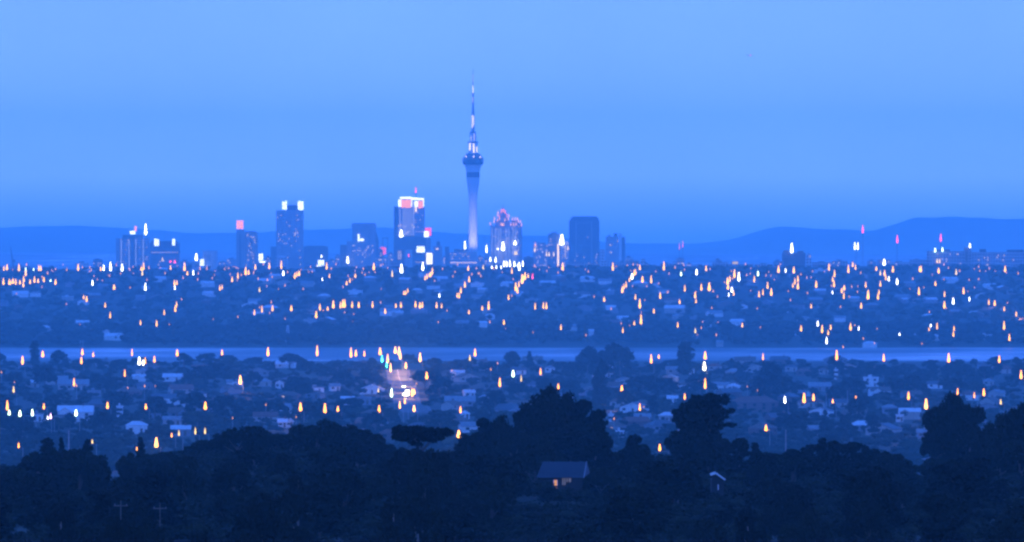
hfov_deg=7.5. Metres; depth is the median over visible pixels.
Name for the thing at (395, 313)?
house
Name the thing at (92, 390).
house
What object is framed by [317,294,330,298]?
house
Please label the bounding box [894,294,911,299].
house
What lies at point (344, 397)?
house
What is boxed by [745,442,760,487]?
conifer tree
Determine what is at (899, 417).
house
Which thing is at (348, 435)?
broadleaf tree
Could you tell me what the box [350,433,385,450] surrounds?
broadleaf tree
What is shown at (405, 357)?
broadleaf tree
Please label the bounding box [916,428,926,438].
house
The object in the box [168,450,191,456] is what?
broadleaf tree
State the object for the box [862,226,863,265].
radio mast
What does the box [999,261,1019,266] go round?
ridge building
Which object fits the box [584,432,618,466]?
broadleaf tree
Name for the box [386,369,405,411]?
pavement
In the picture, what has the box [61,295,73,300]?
house
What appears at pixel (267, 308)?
house
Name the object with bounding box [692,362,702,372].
broadleaf tree
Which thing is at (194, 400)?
broadleaf tree
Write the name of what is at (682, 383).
house
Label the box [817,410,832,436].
conifer tree
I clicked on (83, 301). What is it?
house
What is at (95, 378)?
broadleaf tree
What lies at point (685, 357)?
poplar tree
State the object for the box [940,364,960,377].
broadleaf tree
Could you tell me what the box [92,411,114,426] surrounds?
broadleaf tree
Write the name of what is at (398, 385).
road
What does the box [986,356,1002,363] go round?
broadleaf tree
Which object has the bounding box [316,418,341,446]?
broadleaf tree
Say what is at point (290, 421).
house
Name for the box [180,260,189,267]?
city block
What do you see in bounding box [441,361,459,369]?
broadleaf tree
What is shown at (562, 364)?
broadleaf tree
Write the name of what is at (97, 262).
city block
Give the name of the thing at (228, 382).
house
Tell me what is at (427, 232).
office block
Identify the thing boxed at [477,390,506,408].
broadleaf tree
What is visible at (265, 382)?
house
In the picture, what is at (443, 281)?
house
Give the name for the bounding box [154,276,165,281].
house
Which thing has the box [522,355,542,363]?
house
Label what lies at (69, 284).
house
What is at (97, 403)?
house
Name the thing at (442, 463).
broadleaf tree
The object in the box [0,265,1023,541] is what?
ground
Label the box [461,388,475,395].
house
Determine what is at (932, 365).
pine tree
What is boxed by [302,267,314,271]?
house
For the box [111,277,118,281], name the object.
house
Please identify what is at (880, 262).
ridge building
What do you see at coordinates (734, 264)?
terrace
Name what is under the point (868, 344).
house
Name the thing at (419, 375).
broadleaf tree
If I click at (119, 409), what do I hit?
house
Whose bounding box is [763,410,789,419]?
house
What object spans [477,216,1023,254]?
hills
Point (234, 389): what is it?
house
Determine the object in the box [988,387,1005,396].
house
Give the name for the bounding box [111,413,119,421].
broadleaf tree
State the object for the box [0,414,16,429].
broadleaf tree
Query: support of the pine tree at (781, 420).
on the ground
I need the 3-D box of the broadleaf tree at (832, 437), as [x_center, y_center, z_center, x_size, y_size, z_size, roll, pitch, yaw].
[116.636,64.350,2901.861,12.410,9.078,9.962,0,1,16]
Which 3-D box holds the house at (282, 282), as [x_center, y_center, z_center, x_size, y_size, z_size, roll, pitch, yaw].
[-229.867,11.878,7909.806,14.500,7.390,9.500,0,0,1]
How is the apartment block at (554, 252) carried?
on the ground
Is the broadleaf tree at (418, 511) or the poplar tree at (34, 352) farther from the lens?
the poplar tree at (34, 352)
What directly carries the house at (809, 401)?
on the ground
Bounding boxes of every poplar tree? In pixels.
[29,340,39,366]
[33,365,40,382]
[591,375,609,404]
[676,341,695,374]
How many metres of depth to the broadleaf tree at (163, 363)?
4818.89 m
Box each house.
[0,300,8,305]
[12,291,28,297]
[14,304,22,309]
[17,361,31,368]
[26,380,38,387]
[30,291,40,296]
[31,410,43,421]
[43,414,76,423]
[46,374,68,384]
[57,377,89,389]
[57,403,94,421]
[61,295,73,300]
[63,369,79,375]
[65,281,74,286]
[75,320,89,326]
[78,299,88,304]
[87,293,100,298]
[87,388,100,396]
[87,399,108,408]
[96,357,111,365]
[97,284,107,288]
[104,333,123,340]
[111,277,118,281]
[116,385,142,395]
[116,403,123,416]
[126,419,147,433]
[131,372,145,381]
[135,295,145,299]
[135,366,146,373]
[136,382,153,389]
[142,284,150,288]
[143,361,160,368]
[151,392,176,402]
[151,405,185,417]
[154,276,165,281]
[162,372,183,381]
[162,414,182,424]
[167,383,193,393]
[170,423,191,435]
[172,397,188,406]
[200,281,214,286]
[201,299,210,303]
[202,291,215,296]
[219,383,243,393]
[226,378,232,384]
[231,379,242,386]
[247,299,260,304]
[247,367,268,375]
[251,310,264,315]
[252,410,278,422]
[253,377,271,386]
[257,278,273,283]
[261,305,278,311]
[269,274,281,279]
[272,401,292,412]
[275,361,296,367]
[275,380,284,388]
[277,279,290,284]
[277,416,287,427]
[278,390,300,399]
[287,418,294,427]
[294,294,306,299]
[300,281,314,286]
[300,308,314,312]
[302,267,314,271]
[303,304,317,308]
[303,317,316,323]
[305,390,325,398]
[312,385,324,391]
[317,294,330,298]
[318,317,336,323]
[326,403,333,410]
[328,381,340,390]
[340,394,354,404]
[346,296,358,300]
[347,289,362,294]
[354,417,389,428]
[356,394,371,404]
[360,384,384,393]
[361,407,374,413]
[364,276,375,281]
[379,308,400,315]
[379,429,392,439]
[388,267,397,271]
[391,311,403,316]
[398,277,411,282]
[408,420,439,427]
[411,307,427,313]
[412,288,422,293]
[418,271,431,276]
[426,284,439,289]
[434,276,447,281]
[434,289,446,294]
[440,279,451,283]
[440,398,462,410]
[444,394,475,406]
[446,299,461,303]
[447,413,469,426]
[450,368,464,376]
[453,283,467,288]
[454,373,478,381]
[455,320,468,326]
[457,419,477,432]
[459,279,468,283]
[460,408,470,418]
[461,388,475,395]
[471,281,483,286]
[471,294,482,299]
[476,288,488,292]
[478,321,487,327]
[478,358,490,363]
[482,308,494,313]
[494,403,520,411]
[496,274,509,279]
[500,281,513,286]
[505,398,530,404]
[509,290,523,295]
[510,366,526,374]
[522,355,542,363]
[525,297,539,302]
[527,381,535,387]
[539,280,555,286]
[545,364,554,372]
[551,274,567,278]
[554,294,564,298]
[555,277,565,281]
[567,324,576,330]
[573,291,590,297]
[577,304,591,310]
[579,386,592,394]
[580,276,594,281]
[588,329,593,335]
[592,371,613,376]
[598,278,611,284]
[603,319,620,324]
[605,289,614,294]
[605,305,615,310]
[606,380,621,387]
[606,419,626,432]
[608,411,613,421]
[609,399,624,407]
[612,307,617,312]
[615,427,624,433]
[616,316,628,321]
[616,377,629,384]
[620,401,648,412]
[622,414,650,426]
[631,280,648,286]
[633,411,650,418]
[644,418,675,431]
[653,282,662,287]
[658,289,669,293]
[658,410,672,421]
[662,374,677,381]
[664,297,677,303]
[664,305,685,312]
[665,366,679,373]
[666,393,677,402]
[672,314,682,319]
[677,382,689,389]
[705,310,723,316]
[708,362,721,370]
[713,380,729,388]
[716,340,723,346]
[716,386,741,396]
[719,300,733,306]
[725,368,736,373]
[727,382,739,387]
[730,319,745,325]
[732,394,777,411]
[734,355,755,362]
[744,277,757,282]
[745,284,757,288]
[745,364,761,372]
[748,420,777,434]
[761,300,772,305]
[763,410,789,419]
[764,273,777,278]
[769,355,790,363]
[777,390,798,401]
[785,363,796,371]
[789,303,804,308]
[793,388,811,396]
[796,367,810,375]
[797,396,824,407]
[806,297,822,302]
[806,425,826,435]
[808,380,831,390]
[809,406,834,415]
[813,268,827,272]
[813,289,825,294]
[818,366,828,374]
[823,356,848,363]
[828,397,846,407]
[830,285,843,290]
[833,316,845,321]
[834,367,837,378]
[841,409,868,418]
[844,363,857,368]
[850,296,859,301]
[851,421,869,432]
[862,341,876,347]
[863,375,878,386]
[864,423,902,434]
[865,303,878,308]
[867,385,891,395]
[881,402,898,414]
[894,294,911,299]
[895,412,903,421]
[898,406,920,419]
[899,389,922,398]
[900,298,908,302]
[904,281,915,286]
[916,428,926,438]
[922,297,937,302]
[926,379,941,388]
[935,275,946,280]
[940,277,958,282]
[948,309,961,314]
[960,389,981,399]
[969,311,983,317]
[975,403,1000,410]
[976,279,985,284]
[976,360,992,367]
[979,395,1002,404]
[982,283,995,289]
[983,377,993,385]
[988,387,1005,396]
[990,364,1011,373]
[996,285,1009,290]
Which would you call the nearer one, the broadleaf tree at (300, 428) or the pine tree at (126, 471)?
the pine tree at (126, 471)
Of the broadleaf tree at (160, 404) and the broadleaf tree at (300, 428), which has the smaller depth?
the broadleaf tree at (300, 428)
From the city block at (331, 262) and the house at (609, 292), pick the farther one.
the city block at (331, 262)
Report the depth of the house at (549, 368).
4752.70 m
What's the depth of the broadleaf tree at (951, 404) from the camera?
1038.80 m
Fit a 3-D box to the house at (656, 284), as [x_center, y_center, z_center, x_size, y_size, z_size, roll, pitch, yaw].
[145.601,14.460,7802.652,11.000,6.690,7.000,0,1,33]
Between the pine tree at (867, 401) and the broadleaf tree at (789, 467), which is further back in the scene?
the pine tree at (867, 401)
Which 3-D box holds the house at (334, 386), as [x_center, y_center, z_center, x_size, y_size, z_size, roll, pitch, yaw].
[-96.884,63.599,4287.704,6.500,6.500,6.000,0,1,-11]
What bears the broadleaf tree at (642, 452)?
on the ground
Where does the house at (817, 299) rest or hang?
on the ground
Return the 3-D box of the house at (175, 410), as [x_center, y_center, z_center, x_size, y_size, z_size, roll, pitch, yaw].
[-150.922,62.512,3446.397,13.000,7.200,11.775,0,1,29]
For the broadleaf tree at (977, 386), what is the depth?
4060.70 m
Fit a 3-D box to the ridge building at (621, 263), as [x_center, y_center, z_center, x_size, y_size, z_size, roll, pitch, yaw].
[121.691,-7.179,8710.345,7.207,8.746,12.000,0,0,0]
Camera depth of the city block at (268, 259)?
11098.62 m
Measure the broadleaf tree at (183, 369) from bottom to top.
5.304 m
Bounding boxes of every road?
[389,370,428,412]
[988,306,1017,318]
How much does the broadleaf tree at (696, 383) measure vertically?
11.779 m
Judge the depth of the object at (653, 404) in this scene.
3455.55 m
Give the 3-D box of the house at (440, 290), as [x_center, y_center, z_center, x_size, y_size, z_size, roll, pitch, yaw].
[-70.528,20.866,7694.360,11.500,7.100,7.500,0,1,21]
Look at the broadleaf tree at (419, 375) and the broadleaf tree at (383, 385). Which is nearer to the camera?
the broadleaf tree at (383, 385)
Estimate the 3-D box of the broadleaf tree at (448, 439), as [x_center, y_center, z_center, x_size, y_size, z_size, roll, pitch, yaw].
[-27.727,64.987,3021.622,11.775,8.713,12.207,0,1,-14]
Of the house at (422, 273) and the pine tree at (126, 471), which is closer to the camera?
the pine tree at (126, 471)
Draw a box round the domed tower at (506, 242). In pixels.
[484,207,521,266]
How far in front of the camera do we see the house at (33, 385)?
4341.71 m
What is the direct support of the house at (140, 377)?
on the ground
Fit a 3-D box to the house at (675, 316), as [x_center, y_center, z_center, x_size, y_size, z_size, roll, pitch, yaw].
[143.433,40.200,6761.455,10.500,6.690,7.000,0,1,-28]
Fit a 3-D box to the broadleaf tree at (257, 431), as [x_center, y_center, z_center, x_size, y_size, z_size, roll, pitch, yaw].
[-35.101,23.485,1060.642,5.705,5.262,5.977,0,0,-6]
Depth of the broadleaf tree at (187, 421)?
3248.21 m
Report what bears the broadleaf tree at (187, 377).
on the ground
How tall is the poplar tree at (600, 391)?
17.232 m
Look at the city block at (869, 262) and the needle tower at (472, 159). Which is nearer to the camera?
the city block at (869, 262)
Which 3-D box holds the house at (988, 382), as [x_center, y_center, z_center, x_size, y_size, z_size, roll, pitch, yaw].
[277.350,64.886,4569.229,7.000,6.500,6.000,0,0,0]
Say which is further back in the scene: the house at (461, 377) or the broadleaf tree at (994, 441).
the house at (461, 377)
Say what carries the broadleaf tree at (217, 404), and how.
on the ground
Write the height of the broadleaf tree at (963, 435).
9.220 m
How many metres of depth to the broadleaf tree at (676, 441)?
944.09 m
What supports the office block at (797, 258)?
on the ground
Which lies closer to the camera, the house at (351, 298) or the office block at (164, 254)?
the house at (351, 298)
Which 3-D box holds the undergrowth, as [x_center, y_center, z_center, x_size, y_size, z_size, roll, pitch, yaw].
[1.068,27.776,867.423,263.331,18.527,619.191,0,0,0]
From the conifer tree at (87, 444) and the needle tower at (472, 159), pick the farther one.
the needle tower at (472, 159)
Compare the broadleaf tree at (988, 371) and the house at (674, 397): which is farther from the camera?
the broadleaf tree at (988, 371)
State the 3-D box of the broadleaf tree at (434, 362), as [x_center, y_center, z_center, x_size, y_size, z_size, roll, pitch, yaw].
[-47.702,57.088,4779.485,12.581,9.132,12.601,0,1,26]
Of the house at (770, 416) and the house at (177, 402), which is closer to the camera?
the house at (770, 416)
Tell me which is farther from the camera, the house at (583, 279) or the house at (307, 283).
the house at (583, 279)
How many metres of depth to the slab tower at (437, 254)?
11950.25 m
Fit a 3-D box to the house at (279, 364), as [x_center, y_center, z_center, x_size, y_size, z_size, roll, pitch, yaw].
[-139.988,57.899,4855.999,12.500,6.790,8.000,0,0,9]
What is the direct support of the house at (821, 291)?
on the ground
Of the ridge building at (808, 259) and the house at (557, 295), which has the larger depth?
the ridge building at (808, 259)
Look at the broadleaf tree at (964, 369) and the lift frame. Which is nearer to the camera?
the broadleaf tree at (964, 369)
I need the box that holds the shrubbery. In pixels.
[0,358,1023,472]
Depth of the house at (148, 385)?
4310.98 m
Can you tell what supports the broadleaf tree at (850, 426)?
on the ground
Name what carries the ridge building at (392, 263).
on the ground
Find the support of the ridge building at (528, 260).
on the ground
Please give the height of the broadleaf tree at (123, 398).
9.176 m
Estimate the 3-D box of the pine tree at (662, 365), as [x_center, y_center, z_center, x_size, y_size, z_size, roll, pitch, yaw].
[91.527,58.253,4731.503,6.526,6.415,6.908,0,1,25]
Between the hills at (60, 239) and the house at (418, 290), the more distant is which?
the hills at (60, 239)
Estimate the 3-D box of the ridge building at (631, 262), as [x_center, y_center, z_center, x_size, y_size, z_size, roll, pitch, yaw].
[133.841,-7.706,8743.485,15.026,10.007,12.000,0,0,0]
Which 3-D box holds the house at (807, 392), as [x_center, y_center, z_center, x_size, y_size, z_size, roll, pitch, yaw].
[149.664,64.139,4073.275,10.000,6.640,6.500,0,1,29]
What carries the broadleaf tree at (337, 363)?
on the ground
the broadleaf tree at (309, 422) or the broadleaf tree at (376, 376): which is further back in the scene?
the broadleaf tree at (376, 376)
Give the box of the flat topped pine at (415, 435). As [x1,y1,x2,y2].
[391,424,453,450]
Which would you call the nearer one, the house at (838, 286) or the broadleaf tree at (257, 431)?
the broadleaf tree at (257, 431)
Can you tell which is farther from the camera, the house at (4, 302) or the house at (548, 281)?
the house at (548, 281)
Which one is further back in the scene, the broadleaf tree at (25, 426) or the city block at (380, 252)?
the city block at (380, 252)
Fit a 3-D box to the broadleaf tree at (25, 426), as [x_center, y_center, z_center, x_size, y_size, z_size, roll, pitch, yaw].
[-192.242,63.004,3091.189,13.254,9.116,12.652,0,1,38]
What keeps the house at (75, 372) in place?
on the ground
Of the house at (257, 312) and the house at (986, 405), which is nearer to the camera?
the house at (986, 405)
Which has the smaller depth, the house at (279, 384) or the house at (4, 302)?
the house at (279, 384)
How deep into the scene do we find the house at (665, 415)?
3366.67 m
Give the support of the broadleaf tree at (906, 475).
on the ground
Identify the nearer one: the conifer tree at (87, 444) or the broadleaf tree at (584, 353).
the conifer tree at (87, 444)
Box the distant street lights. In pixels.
[1,261,1018,427]
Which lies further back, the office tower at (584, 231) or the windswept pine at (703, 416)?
the office tower at (584, 231)
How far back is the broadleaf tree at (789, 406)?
3604.42 m
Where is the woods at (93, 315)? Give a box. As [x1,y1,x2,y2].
[0,264,1023,335]
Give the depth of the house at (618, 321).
6653.57 m
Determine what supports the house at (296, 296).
on the ground
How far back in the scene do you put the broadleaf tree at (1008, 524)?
589.86 m
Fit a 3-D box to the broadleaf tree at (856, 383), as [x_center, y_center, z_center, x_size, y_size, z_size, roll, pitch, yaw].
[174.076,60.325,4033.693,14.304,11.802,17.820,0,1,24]
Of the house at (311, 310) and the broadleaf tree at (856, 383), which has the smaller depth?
the broadleaf tree at (856, 383)
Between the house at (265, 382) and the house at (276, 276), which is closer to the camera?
the house at (265, 382)
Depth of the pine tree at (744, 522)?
574.88 m
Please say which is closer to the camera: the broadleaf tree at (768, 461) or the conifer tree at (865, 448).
the broadleaf tree at (768, 461)
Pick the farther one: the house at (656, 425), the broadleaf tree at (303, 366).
the broadleaf tree at (303, 366)
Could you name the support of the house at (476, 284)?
on the ground
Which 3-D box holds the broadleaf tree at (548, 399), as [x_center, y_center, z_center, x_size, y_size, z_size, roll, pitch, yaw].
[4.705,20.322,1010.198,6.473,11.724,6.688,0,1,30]
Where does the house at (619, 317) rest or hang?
on the ground
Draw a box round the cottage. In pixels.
[537,461,589,500]
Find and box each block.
[75,261,88,268]
[93,258,102,268]
[108,263,115,269]
[150,238,179,269]
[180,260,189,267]
[191,251,217,268]
[226,258,235,266]
[258,254,266,268]
[266,256,270,268]
[275,256,286,268]
[303,246,327,267]
[328,259,335,268]
[335,254,340,267]
[379,248,382,257]
[388,252,393,261]
[394,236,425,267]
[415,246,432,267]
[424,228,430,250]
[445,244,476,267]
[478,255,482,266]
[483,258,489,265]
[533,232,568,266]
[600,250,607,265]
[773,260,781,266]
[782,243,804,266]
[867,260,875,265]
[925,245,1023,265]
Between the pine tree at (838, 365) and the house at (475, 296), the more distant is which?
the house at (475, 296)
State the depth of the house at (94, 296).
7475.67 m
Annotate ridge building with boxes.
[10,265,30,268]
[375,257,389,267]
[390,261,399,267]
[524,256,533,266]
[567,261,584,266]
[618,261,624,265]
[625,260,638,265]
[676,258,683,265]
[712,261,727,266]
[755,263,771,266]
[806,253,810,266]
[812,261,831,266]
[832,260,846,266]
[877,259,889,265]
[890,261,909,265]
[909,259,924,265]
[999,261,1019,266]
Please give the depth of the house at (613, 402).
3801.70 m
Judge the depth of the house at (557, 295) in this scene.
7416.19 m
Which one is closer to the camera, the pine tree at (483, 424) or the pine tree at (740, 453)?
the pine tree at (740, 453)
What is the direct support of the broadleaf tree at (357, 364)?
on the ground
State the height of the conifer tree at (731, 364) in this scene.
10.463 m
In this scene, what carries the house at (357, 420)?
on the ground
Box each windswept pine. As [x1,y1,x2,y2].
[585,409,608,459]
[671,392,736,453]
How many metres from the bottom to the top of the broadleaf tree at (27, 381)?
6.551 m
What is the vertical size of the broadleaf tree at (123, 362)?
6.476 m
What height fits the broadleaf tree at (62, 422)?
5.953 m
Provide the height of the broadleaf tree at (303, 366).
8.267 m
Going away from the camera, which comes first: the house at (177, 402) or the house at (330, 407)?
the house at (330, 407)
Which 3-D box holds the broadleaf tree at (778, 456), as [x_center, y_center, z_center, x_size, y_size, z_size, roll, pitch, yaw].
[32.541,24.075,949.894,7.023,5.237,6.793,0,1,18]
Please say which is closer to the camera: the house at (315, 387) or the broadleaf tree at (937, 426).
the broadleaf tree at (937, 426)
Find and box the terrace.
[728,261,752,266]
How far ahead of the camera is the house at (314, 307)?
7111.60 m
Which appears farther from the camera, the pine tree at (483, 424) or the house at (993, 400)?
the house at (993, 400)
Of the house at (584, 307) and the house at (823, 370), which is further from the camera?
the house at (584, 307)
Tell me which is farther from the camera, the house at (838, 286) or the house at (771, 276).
the house at (771, 276)
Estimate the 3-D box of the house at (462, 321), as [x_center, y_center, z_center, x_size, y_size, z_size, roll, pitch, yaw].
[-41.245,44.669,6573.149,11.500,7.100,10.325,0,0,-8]
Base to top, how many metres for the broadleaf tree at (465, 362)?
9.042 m
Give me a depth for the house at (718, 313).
6817.80 m
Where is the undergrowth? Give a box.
[0,445,1023,541]
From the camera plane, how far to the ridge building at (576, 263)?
8793.29 m
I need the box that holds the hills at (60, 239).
[0,225,686,252]
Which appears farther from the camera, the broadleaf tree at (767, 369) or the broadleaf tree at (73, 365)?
the broadleaf tree at (73, 365)
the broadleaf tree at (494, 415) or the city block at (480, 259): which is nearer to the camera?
the broadleaf tree at (494, 415)
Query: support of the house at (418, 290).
on the ground
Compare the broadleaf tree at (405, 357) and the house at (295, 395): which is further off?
the broadleaf tree at (405, 357)
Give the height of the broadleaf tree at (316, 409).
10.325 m
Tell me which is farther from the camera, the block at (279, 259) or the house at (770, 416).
the block at (279, 259)
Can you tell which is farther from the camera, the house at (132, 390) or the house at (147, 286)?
the house at (147, 286)
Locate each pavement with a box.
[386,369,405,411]
[406,369,432,411]
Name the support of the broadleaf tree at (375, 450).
on the ground
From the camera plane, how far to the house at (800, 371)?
4713.72 m
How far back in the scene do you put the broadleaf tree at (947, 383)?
4089.53 m
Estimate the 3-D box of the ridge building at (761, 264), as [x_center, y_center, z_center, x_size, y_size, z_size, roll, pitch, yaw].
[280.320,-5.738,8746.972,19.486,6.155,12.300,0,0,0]
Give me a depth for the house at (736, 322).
6672.18 m
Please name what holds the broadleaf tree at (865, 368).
on the ground
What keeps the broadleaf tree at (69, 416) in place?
on the ground
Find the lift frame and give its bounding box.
[381,237,387,257]
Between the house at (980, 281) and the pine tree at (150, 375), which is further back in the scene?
the house at (980, 281)
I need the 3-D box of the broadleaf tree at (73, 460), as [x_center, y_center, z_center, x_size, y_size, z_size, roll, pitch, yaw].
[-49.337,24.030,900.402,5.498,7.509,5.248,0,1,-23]
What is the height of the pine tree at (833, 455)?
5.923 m
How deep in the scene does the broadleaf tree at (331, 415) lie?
3223.39 m
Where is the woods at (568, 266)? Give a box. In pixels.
[2,264,1023,273]
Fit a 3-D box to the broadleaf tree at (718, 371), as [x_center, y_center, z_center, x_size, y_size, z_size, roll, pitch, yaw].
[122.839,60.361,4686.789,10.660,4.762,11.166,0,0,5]
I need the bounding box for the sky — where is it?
[0,0,1023,243]
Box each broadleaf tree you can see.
[0,353,6,363]
[0,393,13,405]
[0,411,25,420]
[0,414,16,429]
[5,372,22,384]
[6,420,40,437]
[13,377,31,384]
[21,451,42,474]
[31,449,69,474]
[33,365,57,389]
[44,395,61,402]
[44,408,57,418]
[47,417,71,429]
[49,403,60,414]
[50,350,70,368]
[61,448,92,489]
[64,412,76,429]
[67,436,85,448]
[68,362,84,369]
[79,454,112,490]
[82,358,108,368]
[85,432,94,439]
[87,374,104,383]
[88,410,110,422]
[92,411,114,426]
[102,391,134,404]
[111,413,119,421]
[112,452,142,480]
[118,359,130,365]
[130,357,149,366]
[139,453,163,475]
[142,396,168,419]
[148,440,166,447]
[153,361,169,366]
[160,382,170,390]
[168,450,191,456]
[175,353,193,366]
[176,367,190,372]
[179,392,210,411]
[180,372,194,383]
[181,410,214,425]
[182,419,192,424]
[183,439,218,452]
[186,365,215,379]
[193,353,218,362]
[203,362,229,379]
[206,394,243,416]
[206,456,256,500]
[209,433,237,450]
[216,355,237,361]
[216,427,257,451]
[217,358,240,366]
[223,374,232,378]
[225,490,283,541]
[233,426,271,450]
[238,500,292,541]
[241,370,263,389]
[242,357,266,365]
[257,433,288,449]
[262,398,289,411]
[270,431,304,450]
[279,353,304,367]
[281,376,313,393]
[288,424,320,447]
[295,361,318,371]
[295,401,328,419]
[300,425,335,451]
[302,418,321,426]
[315,365,336,379]
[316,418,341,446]
[320,411,347,424]
[332,360,343,371]
[332,370,357,388]
[332,424,357,449]
[334,428,372,450]
[336,397,361,408]
[346,361,365,367]
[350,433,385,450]
[355,372,385,384]
[360,411,386,429]
[366,443,396,459]
[367,357,376,367]
[377,382,390,388]
[381,407,398,421]
[401,354,417,366]
[401,495,444,541]
[409,369,435,388]
[423,371,442,381]
[423,447,456,502]
[424,357,442,370]
[424,410,460,427]
[428,375,456,397]
[428,441,446,448]
[429,435,453,450]
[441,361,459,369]
[451,431,489,457]
[453,359,460,369]
[460,357,477,367]
[473,410,491,421]
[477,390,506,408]
[478,361,500,369]
[481,377,491,383]
[488,413,513,456]
[491,410,507,419]
[497,411,513,424]
[501,351,521,366]
[504,382,533,398]
[509,445,560,496]
[513,402,553,437]
[528,383,571,438]
[532,377,561,393]
[550,377,563,381]
[553,362,568,369]
[556,380,584,393]
[559,390,576,425]
[564,361,582,371]
[570,414,611,457]
[575,350,592,367]
[576,345,597,374]
[582,467,618,490]
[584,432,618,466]
[587,349,614,374]
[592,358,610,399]
[604,342,629,376]
[605,387,629,397]
[606,345,634,377]
[616,390,636,403]
[619,375,654,391]
[632,444,654,467]
[633,392,648,401]
[647,363,660,371]
[648,399,670,411]
[650,377,680,396]
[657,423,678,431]
[663,429,708,459]
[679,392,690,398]
[684,373,716,393]
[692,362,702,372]
[694,444,732,473]
[709,368,725,374]
[722,360,737,365]
[734,365,752,375]
[745,451,781,480]
[748,374,769,392]
[755,374,783,395]
[758,361,782,390]
[762,449,795,459]
[771,376,797,393]
[775,455,816,481]
[777,401,798,411]
[784,411,813,430]
[795,384,807,389]
[808,388,820,394]
[813,433,839,444]
[823,395,835,403]
[826,386,848,398]
[827,355,842,363]
[837,377,865,397]
[837,423,858,433]
[844,397,865,419]
[850,448,891,468]
[856,362,874,376]
[867,453,915,473]
[872,364,895,377]
[875,393,890,400]
[876,377,900,388]
[882,462,926,486]
[894,375,927,390]
[904,426,915,435]
[918,457,945,487]
[919,406,957,460]
[929,391,977,461]
[937,377,968,392]
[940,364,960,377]
[943,361,960,366]
[945,403,986,453]
[957,364,974,376]
[969,381,986,391]
[973,421,998,451]
[975,366,995,379]
[983,501,1023,541]
[985,454,1010,475]
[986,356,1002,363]
[987,411,1007,450]
[1000,401,1023,472]
[1010,362,1023,388]
[1011,357,1023,366]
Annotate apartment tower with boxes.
[236,220,257,268]
[606,233,624,265]
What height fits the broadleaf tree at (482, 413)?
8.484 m
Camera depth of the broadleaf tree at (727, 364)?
4809.51 m
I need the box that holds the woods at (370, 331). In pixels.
[0,318,1023,345]
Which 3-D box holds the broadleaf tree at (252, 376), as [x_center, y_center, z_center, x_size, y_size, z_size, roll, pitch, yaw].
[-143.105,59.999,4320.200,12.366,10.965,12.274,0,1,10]
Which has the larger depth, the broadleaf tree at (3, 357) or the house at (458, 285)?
the house at (458, 285)
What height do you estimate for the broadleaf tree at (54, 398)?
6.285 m
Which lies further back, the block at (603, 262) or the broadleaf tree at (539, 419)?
the block at (603, 262)
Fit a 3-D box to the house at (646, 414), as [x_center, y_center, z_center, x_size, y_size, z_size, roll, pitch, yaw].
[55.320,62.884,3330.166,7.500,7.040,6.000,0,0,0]
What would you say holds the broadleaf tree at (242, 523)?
on the ground
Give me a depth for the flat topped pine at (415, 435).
749.28 m
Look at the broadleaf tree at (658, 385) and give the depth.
4094.55 m
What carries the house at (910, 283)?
on the ground
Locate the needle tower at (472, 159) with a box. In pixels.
[462,84,483,265]
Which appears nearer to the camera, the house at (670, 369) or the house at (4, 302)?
the house at (670, 369)
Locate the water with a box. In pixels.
[0,253,1023,361]
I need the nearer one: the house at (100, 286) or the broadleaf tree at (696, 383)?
the broadleaf tree at (696, 383)
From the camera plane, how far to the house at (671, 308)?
6899.98 m
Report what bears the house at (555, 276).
on the ground
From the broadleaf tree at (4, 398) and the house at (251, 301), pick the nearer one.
the broadleaf tree at (4, 398)
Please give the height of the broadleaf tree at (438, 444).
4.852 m
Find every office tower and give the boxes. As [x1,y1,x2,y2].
[116,218,149,269]
[271,200,303,268]
[340,223,378,267]
[394,188,424,237]
[569,216,599,263]
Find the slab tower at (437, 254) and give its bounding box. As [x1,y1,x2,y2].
[433,241,441,265]
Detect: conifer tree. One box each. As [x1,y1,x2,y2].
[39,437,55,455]
[58,437,64,451]
[81,438,93,491]
[135,436,145,458]
[365,362,371,372]
[524,351,534,367]
[726,358,735,369]
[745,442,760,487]
[816,437,832,475]
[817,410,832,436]
[855,444,869,463]
[922,388,930,401]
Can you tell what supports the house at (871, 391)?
on the ground
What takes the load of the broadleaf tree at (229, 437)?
on the ground
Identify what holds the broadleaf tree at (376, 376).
on the ground
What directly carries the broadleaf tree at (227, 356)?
on the ground
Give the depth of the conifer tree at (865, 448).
959.94 m
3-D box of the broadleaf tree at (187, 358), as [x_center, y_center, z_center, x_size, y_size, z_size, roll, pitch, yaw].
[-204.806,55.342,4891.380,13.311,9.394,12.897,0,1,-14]
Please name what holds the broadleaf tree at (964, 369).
on the ground
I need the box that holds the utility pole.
[114,500,127,519]
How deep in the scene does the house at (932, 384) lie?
4503.74 m
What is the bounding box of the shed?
[710,471,725,495]
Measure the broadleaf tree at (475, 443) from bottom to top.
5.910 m
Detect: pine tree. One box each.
[17,462,37,476]
[40,504,78,541]
[75,486,142,526]
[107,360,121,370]
[118,465,135,481]
[145,370,156,383]
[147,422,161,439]
[158,451,169,460]
[165,451,178,460]
[374,495,413,541]
[476,417,492,450]
[512,410,529,442]
[551,428,595,466]
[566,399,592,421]
[590,438,614,467]
[618,448,633,477]
[619,434,642,465]
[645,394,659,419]
[658,362,668,372]
[711,437,734,465]
[727,401,738,414]
[729,438,750,471]
[734,506,766,541]
[773,412,788,428]
[784,449,810,481]
[800,444,824,474]
[822,440,845,473]
[832,361,845,374]
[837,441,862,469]
[858,395,875,406]
[864,415,880,438]
[926,359,940,373]
[992,363,1002,379]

